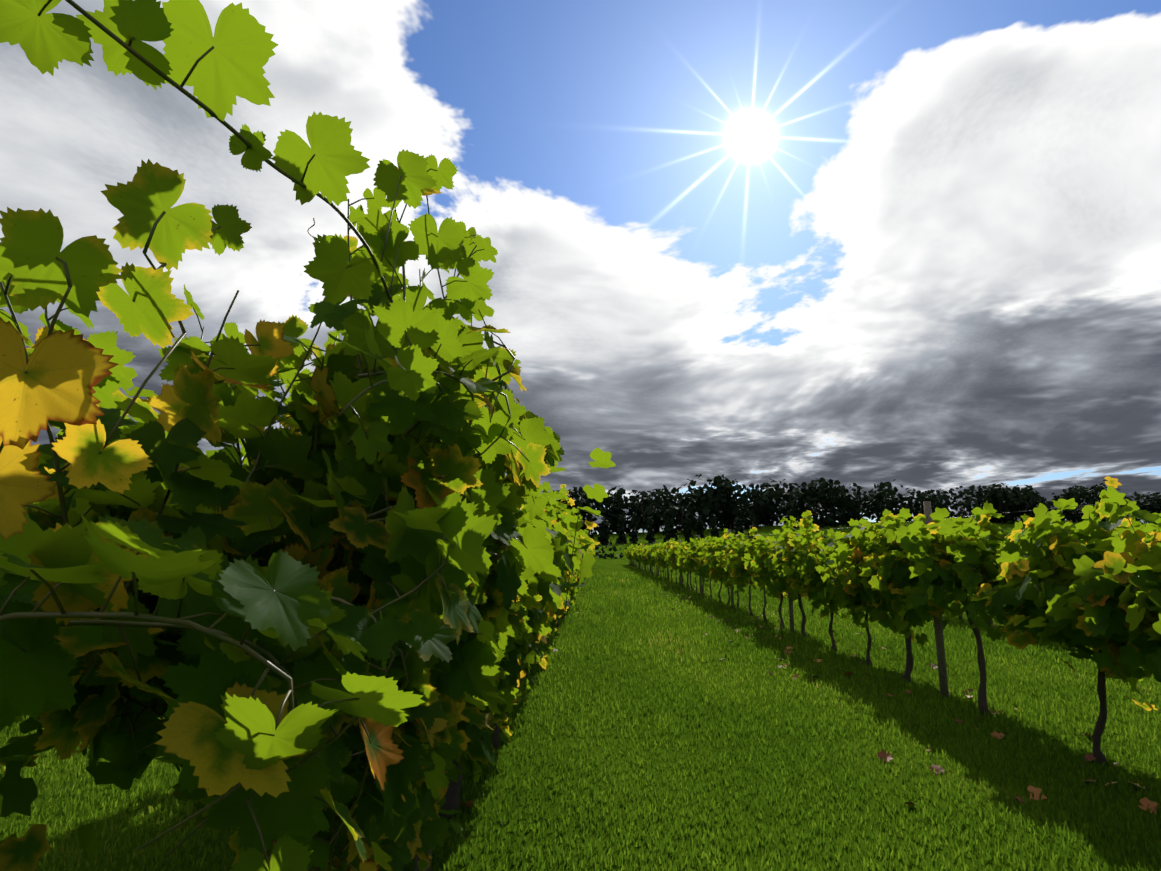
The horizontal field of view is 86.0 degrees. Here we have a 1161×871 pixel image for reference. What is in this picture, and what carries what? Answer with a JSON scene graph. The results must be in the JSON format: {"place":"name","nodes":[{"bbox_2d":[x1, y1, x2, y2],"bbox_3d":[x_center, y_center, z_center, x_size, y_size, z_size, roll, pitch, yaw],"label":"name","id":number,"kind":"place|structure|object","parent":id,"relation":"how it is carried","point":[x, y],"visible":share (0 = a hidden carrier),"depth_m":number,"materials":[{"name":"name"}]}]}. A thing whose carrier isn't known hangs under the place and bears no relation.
{"place":"outdoors","nodes":[
{"label":"outdoors","id":0,"kind":"place"},
{"bbox_2d":[0,558,1160,870],"bbox_3d":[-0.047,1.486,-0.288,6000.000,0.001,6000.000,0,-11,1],"label":"ground","id":1,"kind":"structure","parent":0,"point":[610,564],"depth_m":4.36,"materials":[{"name":"green plant"}]},
{"bbox_2d":[414,501,948,870],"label":"trellis posts","id":2,"kind":"object","parent":1,"relation":"on","point":[941,658],"visible":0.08,"depth_m":6.64,"materials":[{"name":"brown wood"}]},
{"bbox_2d":[740,498,1160,545],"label":"trellis wires","id":3,"kind":"object","parent":2,"relation":"attached to","point":[1011,512],"visible":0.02,"depth_m":5.28,"materials":[{"name":"grey metal"}]},
{"bbox_2d":[582,527,814,582],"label":"vine leaves","id":4,"kind":"object","parent":1,"relation":"on","point":[672,553],"visible":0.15,"depth_m":31.44,"materials":[{"name":"green plant"}]},
{"bbox_2d":[594,536,826,558],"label":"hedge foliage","id":5,"kind":"object","parent":1,"relation":"on","point":[611,555],"visible":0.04,"depth_m":116.18,"materials":[{"name":"green plant"}]},
{"bbox_2d":[441,560,1107,818],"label":"grapevine trunks","id":6,"kind":"object","parent":1,"relation":"on","point":[452,796],"visible":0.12,"depth_m":5.89,"materials":[{"name":"brown wood"}]},
{"bbox_2d":[0,322,1160,870],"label":"vine leaves","id":7,"kind":"object","parent":6,"relation":"on","point":[796,562],"visible":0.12,"depth_m":8.53,"materials":[{"name":"green plant"}]},
{"bbox_2d":[0,0,1160,870],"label":"vine shoots","id":8,"kind":"object","parent":6,"relation":"attached to","point":[177,621],"visible":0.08,"depth_m":1.06,"materials":[{"name":"green plant"}]},
{"bbox_2d":[0,0,564,870],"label":"vine leaves","id":9,"kind":"object","parent":8,"relation":"attached to","point":[220,736],"visible":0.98,"depth_m":1.17,"materials":[{"name":"green plant"}]},
{"bbox_2d":[550,580,1017,697],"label":"fallen leaves","id":10,"kind":"object","parent":1,"relation":"on","point":[848,673],"visible":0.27,"depth_m":9.02,"materials":[{"name":"brown plant"}]},
{"bbox_2d":[436,448,1160,846],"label":"vine leaves","id":11,"kind":"object","parent":1,"relation":"on","point":[1116,556],"visible":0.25,"depth_m":4.63,"materials":[{"name":"green plant"}]},
{"bbox_2d":[459,703,1156,814],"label":"fallen leaves","id":12,"kind":"object","parent":1,"relation":"on","point":[1145,802],"visible":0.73,"depth_m":4.04,"materials":[{"name":"brown plant"}]},
{"bbox_2d":[0,0,1160,533],"label":"sky","id":13,"kind":"structure","parent":0,"point":[916,244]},
{"bbox_2d":[593,521,1159,557],"bbox_3d":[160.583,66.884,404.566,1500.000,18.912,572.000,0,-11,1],"label":"hill","id":14,"kind":"structure","parent":0,"point":[1008,526],"depth_m":248.53,"materials":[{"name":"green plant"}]},
{"bbox_2d":[525,473,1160,544],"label":"treeline","id":15,"kind":"object","parent":14,"relation":"on","point":[671,506],"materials":[{"name":"green plant"}]}
]}

